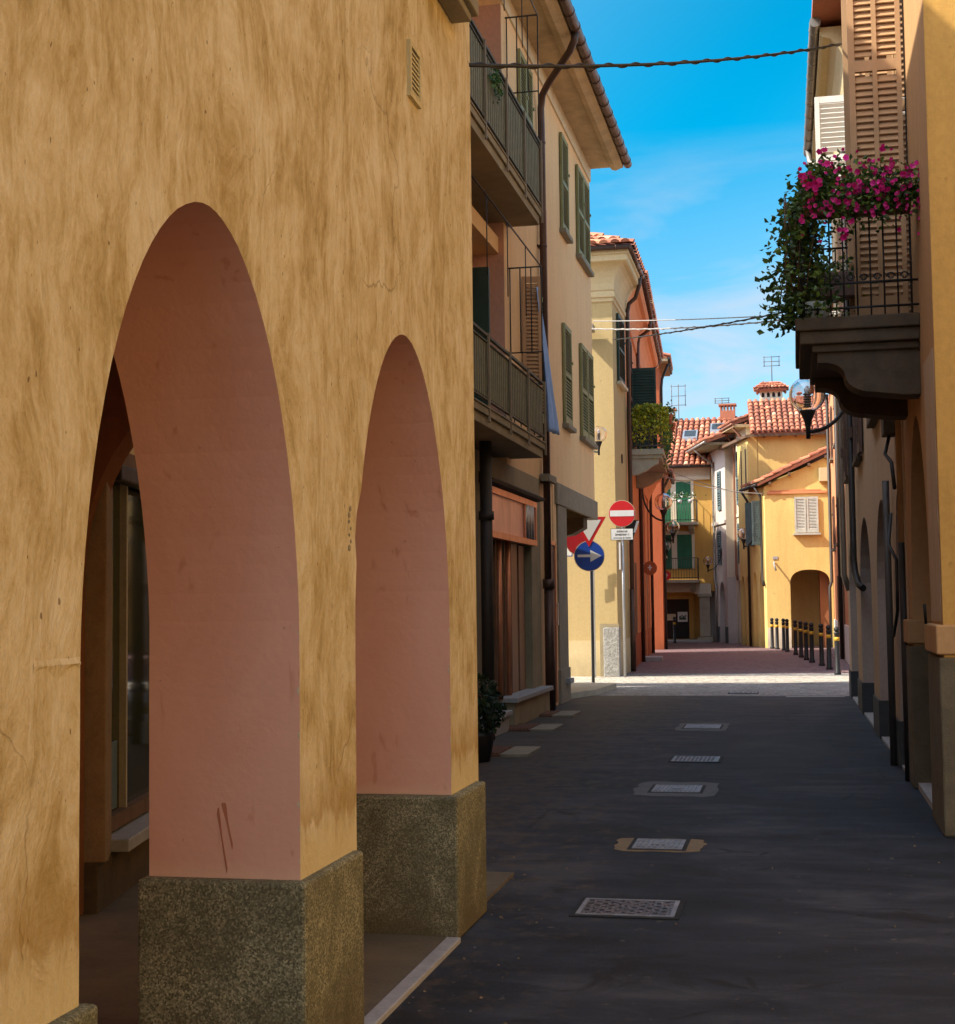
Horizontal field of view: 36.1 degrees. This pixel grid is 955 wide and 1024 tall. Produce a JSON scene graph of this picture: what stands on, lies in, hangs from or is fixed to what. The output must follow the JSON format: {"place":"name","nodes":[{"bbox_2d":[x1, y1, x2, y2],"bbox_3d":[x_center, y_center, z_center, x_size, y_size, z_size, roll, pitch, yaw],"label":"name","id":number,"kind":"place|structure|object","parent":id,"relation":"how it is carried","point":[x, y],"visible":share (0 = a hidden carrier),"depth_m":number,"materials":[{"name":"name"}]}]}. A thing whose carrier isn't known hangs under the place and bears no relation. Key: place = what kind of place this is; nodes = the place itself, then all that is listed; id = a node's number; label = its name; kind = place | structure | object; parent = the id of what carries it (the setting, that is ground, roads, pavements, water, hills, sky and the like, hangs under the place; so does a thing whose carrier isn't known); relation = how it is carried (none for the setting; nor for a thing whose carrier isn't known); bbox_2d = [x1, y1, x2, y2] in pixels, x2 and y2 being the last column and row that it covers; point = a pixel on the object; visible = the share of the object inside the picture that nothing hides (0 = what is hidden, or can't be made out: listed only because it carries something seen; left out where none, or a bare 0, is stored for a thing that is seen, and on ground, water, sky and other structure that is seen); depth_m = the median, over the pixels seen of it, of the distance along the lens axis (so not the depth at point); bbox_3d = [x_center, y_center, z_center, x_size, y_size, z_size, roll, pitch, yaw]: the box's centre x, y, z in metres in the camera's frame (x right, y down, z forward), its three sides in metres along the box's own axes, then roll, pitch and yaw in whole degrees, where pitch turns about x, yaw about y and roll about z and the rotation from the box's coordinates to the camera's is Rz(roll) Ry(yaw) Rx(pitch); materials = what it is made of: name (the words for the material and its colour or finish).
{"place":"outdoors","nodes":[
{"label":"outdoors","id":0,"kind":"place"},
{"bbox_2d":[79,872,513,1023],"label":"arcade floor","id":1,"kind":"structure","parent":0,"point":[108,961],"depth_m":6.61,"materials":[{"name":"stone"}]},
{"bbox_2d":[0,0,486,1023],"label":"arcade house","id":2,"kind":"structure","parent":1,"relation":"on","point":[236,300],"depth_m":5.01,"materials":[{"name":"paint"}]},
{"bbox_2d":[469,43,841,69],"bbox_3d":[1.909,-3.494,10.974,0.022,2.482,7.111,-3,-4,34],"label":"cable","id":3,"kind":"object","parent":2,"relation":"attached to","point":[549,65],"visible":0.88,"depth_m":9.57,"materials":[{"name":"black rubber"}]},
{"bbox_2d":[571,682,615,698],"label":"corner pavement","id":4,"kind":"structure","parent":0,"point":[581,689],"depth_m":25.93,"materials":[{"name":"stone"}]},
{"bbox_2d":[594,425,606,454],"bbox_3d":[2.539,-1.539,31.553,0.529,0.640,0.368,-3,-4,32],"label":"street lamp","id":5,"kind":"object","parent":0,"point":[600,434],"visible":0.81,"depth_m":31.39,"materials":[{"name":"glass"}]},
{"bbox_2d":[624,270,668,666],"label":"orange house","id":6,"kind":"structure","parent":0,"point":[646,358],"depth_m":38.56,"materials":[{"name":"paint"}]},
{"bbox_2d":[635,563,637,633],"bbox_3d":[4.040,2.565,37.200,0.012,2.550,0.800,-1,-4,9],"label":"street door","id":7,"kind":"structure","parent":6,"relation":"in","point":[636,612],"depth_m":37.10,"materials":[{"name":"brown wood"}]},
{"bbox_2d":[646,574,647,628],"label":"street door","id":8,"kind":"structure","parent":6,"relation":"in","point":[646,574],"depth_m":43.60,"materials":[{"name":"brown wood"}]},
{"bbox_2d":[644,561,656,574],"bbox_3d":[4.671,1.533,39.949,0.450,0.380,0.043,-1,-4,12],"label":"hanging sign","id":9,"kind":"object","parent":6,"relation":"attached to","point":[650,567],"visible":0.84,"depth_m":39.92,"materials":[{"name":"red metal"}]},
{"bbox_2d":[631,402,677,482],"bbox_3d":[4.359,-1.654,36.217,1.100,1.696,3.907,-1,-4,12],"label":"hanging vine","id":10,"kind":"object","parent":6,"relation":"hanging from","point":[664,424],"visible":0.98,"depth_m":34.70,"materials":[{"name":"green plant"}]},
{"bbox_2d":[642,488,671,523],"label":"street lamp","id":11,"kind":"object","parent":6,"relation":"attached to","point":[663,503],"visible":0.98,"depth_m":40.75,"materials":[{"name":"black metal"}]},
{"bbox_2d":[661,400,677,423],"bbox_3d":[4.652,-2.471,35.955,0.543,0.630,0.539,0,-4,-5],"label":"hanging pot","id":12,"kind":"object","parent":6,"relation":"hanging from","point":[670,416],"visible":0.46,"depth_m":35.91,"materials":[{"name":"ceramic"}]},
{"bbox_2d":[669,412,679,432],"bbox_3d":[4.956,-2.307,37.790,0.447,0.526,0.597,1,-4,-21],"label":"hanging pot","id":13,"kind":"object","parent":6,"relation":"hanging from","point":[673,427],"visible":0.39,"depth_m":37.66,"materials":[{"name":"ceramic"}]},
{"bbox_2d":[381,696,954,1023],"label":"road","id":14,"kind":"structure","parent":0,"point":[834,896],"depth_m":8.45,"materials":[{"name":"grey asphalt"}]},
{"bbox_2d":[84,0,631,913],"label":"building","id":15,"kind":"structure","parent":14,"relation":"on","point":[546,142],"depth_m":19.52,"materials":[{"name":"paint"}]},
{"bbox_2d":[111,453,148,831],"bbox_3d":[-2.048,0.738,8.792,0.080,2.120,1.560,-1,-4,1],"label":"shop window frame","id":16,"kind":"structure","parent":15,"relation":"in","point":[126,812],"depth_m":8.47,"materials":[{"name":"brown wood"}]},
{"bbox_2d":[111,482,149,810],"bbox_3d":[-2.083,0.744,8.792,0.030,1.970,1.560,-1,-4,1],"label":"shop window","id":17,"kind":"structure","parent":15,"relation":"in","point":[138,595],"depth_m":8.81,"materials":[{"name":"clear glass"}]},
{"bbox_2d":[472,267,489,405],"bbox_3d":[-0.077,-2.095,18.621,0.350,2.280,1.050,-1,-4,12],"label":"balcony door","id":18,"kind":"structure","parent":15,"relation":"in","point":[480,279],"depth_m":18.92,"materials":[{"name":"green paint"}]},
{"bbox_2d":[488,69,503,104],"bbox_3d":[0.209,-4.890,16.743,0.126,0.424,0.624,-1,-4,12],"label":"balcony plant","id":19,"kind":"object","parent":15,"relation":"on","point":[496,77],"visible":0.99,"depth_m":16.74,"materials":[{"name":"green plant"}]},
{"bbox_2d":[526,287,533,364],"bbox_3d":[0.738,-2.332,21.226,0.005,1.900,0.950,-1,-4,12],"label":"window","id":20,"kind":"structure","parent":15,"relation":"in","point":[526,287],"depth_m":21.34,"materials":[{"name":"brown wood"}]},
{"bbox_2d":[536,287,559,434],"bbox_3d":[1.035,-2.160,21.238,0.087,2.012,1.383,-2,-4,14],"label":"hanging cloth","id":21,"kind":"object","parent":15,"relation":"hanging from","point":[552,420],"visible":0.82,"depth_m":21.16,"materials":[{"name":"blue fabric"}]},
{"bbox_2d":[551,541,557,701],"bbox_3d":[1.137,1.695,22.562,0.061,2.500,0.760,-1,-4,12],"label":"street door","id":22,"kind":"structure","parent":15,"relation":"in","point":[553,544],"depth_m":22.86,"materials":[{"name":"brown wood"}]},
{"bbox_2d":[364,937,460,1023],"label":"kerb","id":23,"kind":"structure","parent":14,"relation":"on","point":[386,1006],"depth_m":6.14,"materials":[{"name":"stone"}]},
{"bbox_2d":[477,670,506,762],"bbox_3d":[-0.008,2.080,14.955,0.658,0.925,0.653,-1,-4,12],"label":"potted shrub","id":24,"kind":"object","parent":14,"relation":"on","point":[488,702],"visible":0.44,"depth_m":14.83,"materials":[{"name":"green plant"}]},
{"bbox_2d":[491,746,540,756],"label":"drain slab","id":25,"kind":"structure","parent":14,"relation":"in","point":[510,751],"depth_m":15.66,"materials":[{"name":"grey stone"}]},
{"bbox_2d":[508,723,562,731],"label":"drain slab","id":26,"kind":"structure","parent":14,"relation":"on","point":[531,727],"depth_m":18.55,"materials":[{"name":"grey concrete"}]},
{"bbox_2d":[539,711,580,716],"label":"drain slab","id":27,"kind":"structure","parent":14,"relation":"on","point":[559,713],"depth_m":20.83,"materials":[{"name":"grey stone"}]},
{"bbox_2d":[569,897,685,919],"bbox_3d":[0.792,2.080,7.663,0.560,0.031,0.490,-1,-4,12],"label":"manhole cover","id":28,"kind":"object","parent":14,"relation":"on","point":[633,908],"visible":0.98,"depth_m":7.63,"materials":[{"name":"metal"}]},
{"bbox_2d":[614,838,706,851],"bbox_3d":[1.201,2.197,9.649,0.610,0.036,0.547,-1,-4,12],"label":"manhole cover","id":29,"kind":"object","parent":14,"relation":"on","point":[659,844],"visible":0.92,"depth_m":9.60,"materials":[{"name":"metal"}]},
{"bbox_2d":[633,781,719,796],"bbox_3d":[1.698,2.371,12.515,0.722,0.036,1.013,-1,-4,12],"label":"manhole cover","id":30,"kind":"object","parent":14,"relation":"on","point":[679,789],"visible":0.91,"depth_m":12.44,"materials":[{"name":"metal"}]},
{"bbox_2d":[408,699,954,1023],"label":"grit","id":31,"kind":"object","parent":14,"relation":"on","point":[577,857],"visible":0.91,"depth_m":7.72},
{"bbox_2d":[668,756,722,762],"bbox_3d":[2.216,2.514,14.851,0.520,0.031,0.590,-1,-4,12],"label":"manhole cover","id":32,"kind":"object","parent":14,"relation":"on","point":[700,759],"visible":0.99,"depth_m":14.78,"materials":[{"name":"metal"}]},
{"bbox_2d":[675,723,729,730],"bbox_3d":[2.869,2.745,18.689,0.676,0.036,1.272,-1,-4,12],"label":"manhole cover","id":33,"kind":"object","parent":14,"relation":"on","point":[702,727],"visible":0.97,"depth_m":18.59,"materials":[{"name":"metal"}]},
{"bbox_2d":[786,696,844,696],"bbox_3d":[5.594,3.055,24.249,0.958,0.001,0.070,-1,-4,8],"label":"road marking","id":34,"kind":"object","parent":14,"relation":"on","point":[815,696],"visible":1,"depth_m":24.25,"materials":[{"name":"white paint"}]},
{"bbox_2d":[803,0,909,777],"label":"taupe house","id":35,"kind":"structure","parent":14,"relation":"on","point":[867,477],"depth_m":18.62,"materials":[{"name":"paint"}]},
{"bbox_2d":[592,312,839,329],"bbox_3d":[4.134,-3.578,27.564,0.032,1.322,8.744,1,-4,-23],"label":"cable","id":36,"kind":"object","parent":35,"relation":"attached to","point":[686,327],"visible":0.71,"depth_m":28.10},
{"bbox_2d":[593,311,838,321],"bbox_3d":[4.215,-3.684,27.650,0.022,1.379,8.339,1,-4,-24],"label":"cable","id":37,"kind":"object","parent":35,"relation":"attached to","point":[686,319],"visible":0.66,"depth_m":28.13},
{"bbox_2d":[789,379,843,438],"bbox_3d":[5.084,-1.586,21.568,0.967,1.012,0.526,-1,-4,6],"label":"street lamp","id":38,"kind":"object","parent":35,"relation":"attached to","point":[806,401],"visible":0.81,"depth_m":21.46,"materials":[{"name":"clear glass"}]},
{"bbox_2d":[795,0,954,836],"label":"umber house","id":39,"kind":"structure","parent":14,"relation":"on","point":[885,350],"depth_m":11.20,"materials":[{"name":"paint"}]},
{"bbox_2d":[755,154,851,337],"bbox_3d":[2.545,-2.055,11.485,0.764,1.259,1.447,-1,-4,12],"label":"ivy plant","id":40,"kind":"object","parent":39,"relation":"attached to","point":[790,273],"visible":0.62,"depth_m":11.32,"materials":[{"name":"green plant"}]},
{"bbox_2d":[802,301,829,317],"bbox_3d":[2.652,-1.553,11.429,0.230,0.150,0.224,-1,-4,12],"label":"plant pot","id":41,"kind":"object","parent":39,"relation":"on","point":[824,313],"visible":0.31,"depth_m":11.35,"materials":[{"name":"white paint"}]},
{"bbox_2d":[801,255,865,316],"bbox_3d":[3.098,-1.833,12.738,0.584,1.029,0.557,-1,-4,12],"label":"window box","id":42,"kind":"object","parent":39,"relation":"on","point":[850,293],"visible":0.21,"depth_m":12.69,"materials":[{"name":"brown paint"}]},
{"bbox_2d":[797,143,919,242],"bbox_3d":[2.887,-2.397,11.042,0.948,0.756,0.534,-1,-4,12],"label":"petunia box","id":43,"kind":"object","parent":39,"relation":"attached to","point":[884,197],"visible":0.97,"depth_m":10.97,"materials":[{"name":"pink plant"}]},
{"bbox_2d":[894,0,911,312],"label":"window frame","id":44,"kind":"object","parent":39,"relation":"in","point":[900,1],"depth_m":11.86,"materials":[{"name":"brown wood"}]},
{"bbox_2d":[664,468,674,493],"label":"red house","id":45,"kind":"structure","parent":0,"point":[669,481],"depth_m":53.88,"materials":[{"name":"paint"}]},
{"bbox_2d":[666,541,670,555],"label":"street lamp","id":46,"kind":"object","parent":45,"relation":"attached to","point":[668,545],"visible":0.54,"depth_m":57.12,"materials":[{"name":"black metal"}]},
{"bbox_2d":[666,571,670,579],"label":"hanging sign","id":47,"kind":"object","parent":45,"relation":"attached to","point":[668,575],"visible":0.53,"depth_m":53.17,"materials":[{"name":"red metal"}]},
{"bbox_2d":[666,521,679,542],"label":"street lamp","id":48,"kind":"object","parent":45,"relation":"attached to","point":[672,527],"visible":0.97,"depth_m":52.63,"materials":[{"name":"clear glass"}]},
{"bbox_2d":[571,0,831,419],"label":"sky","id":49,"kind":"structure","parent":0,"point":[712,147],"materials":[{"name":"blue"}]},
{"bbox_2d":[665,403,748,641],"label":"gold house","id":50,"kind":"structure","parent":0,"point":[690,585],"depth_m":58.11,"materials":[{"name":"paint"}]},
{"bbox_2d":[670,384,685,433],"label":"television antenna","id":51,"kind":"object","parent":50,"relation":"on","point":[671,386],"visible":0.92,"depth_m":60.79,"materials":[{"name":"grey metal"}]},
{"bbox_2d":[667,599,689,638],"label":"shop window","id":52,"kind":"structure","parent":50,"relation":"in","point":[674,606],"depth_m":59.64,"materials":[{"name":"black glass"}]},
{"bbox_2d":[667,595,694,637],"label":"shop window frame","id":53,"kind":"structure","parent":50,"relation":"in","point":[691,597],"depth_m":59.51,"materials":[{"name":"yellow paint"}]},
{"bbox_2d":[668,490,705,502],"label":"balcony flowers","id":54,"kind":"object","parent":50,"relation":"attached to","point":[683,496],"visible":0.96,"depth_m":57.44,"materials":[{"name":"white plant"}]},
{"bbox_2d":[714,398,729,410],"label":"television antenna","id":55,"kind":"object","parent":50,"relation":"on","point":[728,400],"visible":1,"depth_m":62.09,"materials":[{"name":"grey metal"}]},
{"bbox_2d":[571,676,848,682],"bbox_3d":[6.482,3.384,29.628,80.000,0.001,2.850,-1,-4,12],"label":"pale paving strip","id":56,"kind":"object","parent":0,"point":[734,679],"visible":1,"depth_m":29.90,"materials":[{"name":"white stone"}]},
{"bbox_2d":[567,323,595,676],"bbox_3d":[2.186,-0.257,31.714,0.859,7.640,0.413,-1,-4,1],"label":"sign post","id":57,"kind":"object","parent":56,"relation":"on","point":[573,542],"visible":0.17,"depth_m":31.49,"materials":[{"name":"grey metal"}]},
{"bbox_2d":[608,500,638,676],"bbox_3d":[3.157,1.635,31.317,0.660,3.790,0.180,-1,-4,5],"label":"no entry sign","id":58,"kind":"object","parent":56,"relation":"on","point":[621,513],"visible":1,"depth_m":31.39,"materials":[{"name":"metal"}]},
{"bbox_2d":[594,673,849,695],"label":"crossing","id":59,"kind":"object","parent":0,"point":[724,689],"visible":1,"depth_m":26.96,"materials":[{"name":"grey stone"}]},
{"bbox_2d":[574,517,605,682],"bbox_3d":[2.168,1.637,28.217,0.670,3.420,0.088,-1,-4,5],"label":"sign post","id":60,"kind":"object","parent":59,"relation":"on","point":[589,554],"visible":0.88,"depth_m":28.23,"materials":[{"name":"blue metal"}]},
{"bbox_2d":[728,692,758,693],"bbox_3d":[4.625,3.152,25.463,0.520,0.032,0.470,-1,-4,12],"label":"drain grate","id":61,"kind":"object","parent":59,"relation":"on","point":[743,692],"visible":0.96,"depth_m":25.34,"materials":[{"name":"metal"}]},
{"bbox_2d":[834,627,840,674],"bbox_3d":[7.703,2.969,31.361,0.150,1.022,0.146,-1,-4,12],"label":"bollard","id":62,"kind":"object","parent":59,"relation":"on","point":[837,650],"visible":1,"depth_m":31.32,"materials":[{"name":"black metal"}]},
{"bbox_2d":[629,641,841,672],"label":"pavement","id":63,"kind":"structure","parent":0,"point":[701,657],"depth_m":39.29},
{"bbox_2d":[567,232,644,676],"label":"corner house","id":64,"kind":"structure","parent":63,"relation":"on","point":[617,268],"depth_m":32.03,"materials":[{"name":"beige paint"}]},
{"bbox_2d":[613,301,839,339],"bbox_3d":[3.758,-3.157,24.623,0.024,2.221,15.014,0,-4,-6],"label":"cable","id":65,"kind":"object","parent":64,"relation":"attached to","point":[766,315],"visible":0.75,"depth_m":24.58,"materials":[{"name":"black rubber"}]},
{"bbox_2d":[649,352,672,649],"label":"rust house","id":66,"kind":"structure","parent":63,"relation":"on","point":[664,368],"depth_m":49.40,"materials":[{"name":"paint"}]},
{"bbox_2d":[668,470,749,494],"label":"cable","id":67,"kind":"object","parent":66,"relation":"attached to","point":[707,484],"visible":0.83,"depth_m":51.41,"materials":[{"name":"black rubber"}]},
{"bbox_2d":[664,476,763,493],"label":"cable","id":68,"kind":"object","parent":66,"relation":"attached to","point":[714,488],"visible":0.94,"depth_m":49.67,"materials":[{"name":"black rubber"}]},
{"bbox_2d":[673,617,676,642],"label":"bollard","id":69,"kind":"object","parent":63,"relation":"on","point":[674,630],"visible":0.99,"depth_m":56.66,"materials":[{"name":"black metal"}]},
{"bbox_2d":[684,422,748,642],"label":"mauve house","id":70,"kind":"structure","parent":63,"relation":"on","point":[724,615],"depth_m":56.06,"materials":[{"name":"paint"}]},
{"bbox_2d":[703,548,721,571],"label":"street lamp","id":71,"kind":"object","parent":70,"relation":"attached to","point":[707,560],"visible":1,"depth_m":55.93,"materials":[{"name":"clear glass"}]},
{"bbox_2d":[717,406,770,642],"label":"ivory house","id":72,"kind":"structure","parent":63,"relation":"on","point":[737,427],"depth_m":55.13,"materials":[{"name":"paint"}]},
{"bbox_2d":[770,618,774,648],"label":"bollard","id":73,"kind":"object","parent":63,"relation":"on","point":[772,632],"visible":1,"depth_m":48.78,"materials":[{"name":"black metal"}]},
{"bbox_2d":[718,381,834,645],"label":"tiled house","id":74,"kind":"structure","parent":63,"relation":"on","point":[776,439],"depth_m":51.87,"materials":[{"name":"paint"}]},
{"bbox_2d":[763,356,779,376],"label":"television antenna","id":75,"kind":"object","parent":74,"relation":"on","point":[771,361],"visible":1,"depth_m":56.10,"materials":[{"name":"grey metal"}]},
{"bbox_2d":[775,618,779,648],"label":"bollard","id":76,"kind":"object","parent":63,"relation":"on","point":[777,632],"visible":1,"depth_m":48.02,"materials":[{"name":"black metal"}]},
{"bbox_2d":[781,618,785,650],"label":"bollard","id":77,"kind":"object","parent":63,"relation":"on","point":[783,636],"visible":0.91,"depth_m":46.80,"materials":[{"name":"black metal"}]},
{"bbox_2d":[739,446,834,647],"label":"gabled house","id":78,"kind":"structure","parent":63,"relation":"on","point":[787,526],"depth_m":49.27,"materials":[{"name":"paint"}]},
{"bbox_2d":[737,528,751,548],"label":"street lamp","id":79,"kind":"object","parent":78,"relation":"attached to","point":[741,534],"visible":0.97,"depth_m":51.10,"materials":[{"name":"clear glass"}]},
{"bbox_2d":[785,619,789,651],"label":"bollard","id":80,"kind":"object","parent":63,"relation":"on","point":[787,634],"visible":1,"depth_m":45.60,"materials":[{"name":"black metal"}]},
{"bbox_2d":[793,620,797,654],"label":"bollard","id":81,"kind":"object","parent":63,"relation":"on","point":[795,637],"visible":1,"depth_m":42.87,"materials":[{"name":"black metal"}]},
{"bbox_2d":[798,621,803,657],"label":"bollard","id":82,"kind":"object","parent":63,"relation":"on","point":[800,625],"visible":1,"depth_m":40.94,"materials":[{"name":"black metal"}]},
{"bbox_2d":[803,622,808,659],"bbox_3d":[8.794,3.448,39.193,0.150,1.022,0.146,-1,-4,12],"label":"bollard","id":83,"kind":"object","parent":63,"relation":"on","point":[806,654],"visible":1,"depth_m":39.16,"materials":[{"name":"black metal"}]},
{"bbox_2d":[809,623,814,662],"bbox_3d":[8.571,3.348,37.556,0.150,1.022,0.146,-1,-4,12],"label":"bollard","id":84,"kind":"object","parent":63,"relation":"on","point":[811,637],"visible":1,"depth_m":37.52,"materials":[{"name":"black metal"}]},
{"bbox_2d":[818,624,824,665],"bbox_3d":[8.373,3.231,35.659,0.150,1.022,0.146,-1,-4,12],"label":"bollard","id":85,"kind":"object","parent":63,"relation":"on","point":[821,650],"visible":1,"depth_m":35.62,"materials":[{"name":"black metal"}]},
{"bbox_2d":[826,625,832,669],"bbox_3d":[8.081,3.110,33.679,0.150,1.022,0.146,-1,-4,12],"label":"bollard","id":86,"kind":"object","parent":63,"relation":"on","point":[828,646],"visible":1,"depth_m":33.64,"materials":[{"name":"black metal"}]},
{"bbox_2d":[825,303,849,664],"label":"coral house","id":87,"kind":"structure","parent":63,"relation":"on","point":[841,620],"depth_m":44.88,"materials":[{"name":"orange paint"}]},
{"bbox_2d":[837,576,839,643],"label":"street door","id":88,"kind":"structure","parent":87,"relation":"in","point":[837,576],"depth_m":42.99,"materials":[{"name":"brown wood"}]},
{"bbox_2d":[842,580,844,658],"bbox_3d":[9.679,2.740,38.685,0.040,2.250,0.900,-1,-4,12],"label":"street door","id":89,"kind":"structure","parent":87,"relation":"in","point":[843,591],"depth_m":38.27,"materials":[{"name":"brown wood"}]},
{"bbox_2d":[831,647,849,672],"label":"footpath","id":90,"kind":"structure","parent":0,"point":[844,666],"depth_m":35.48,"materials":[{"name":"stone"}]}
]}

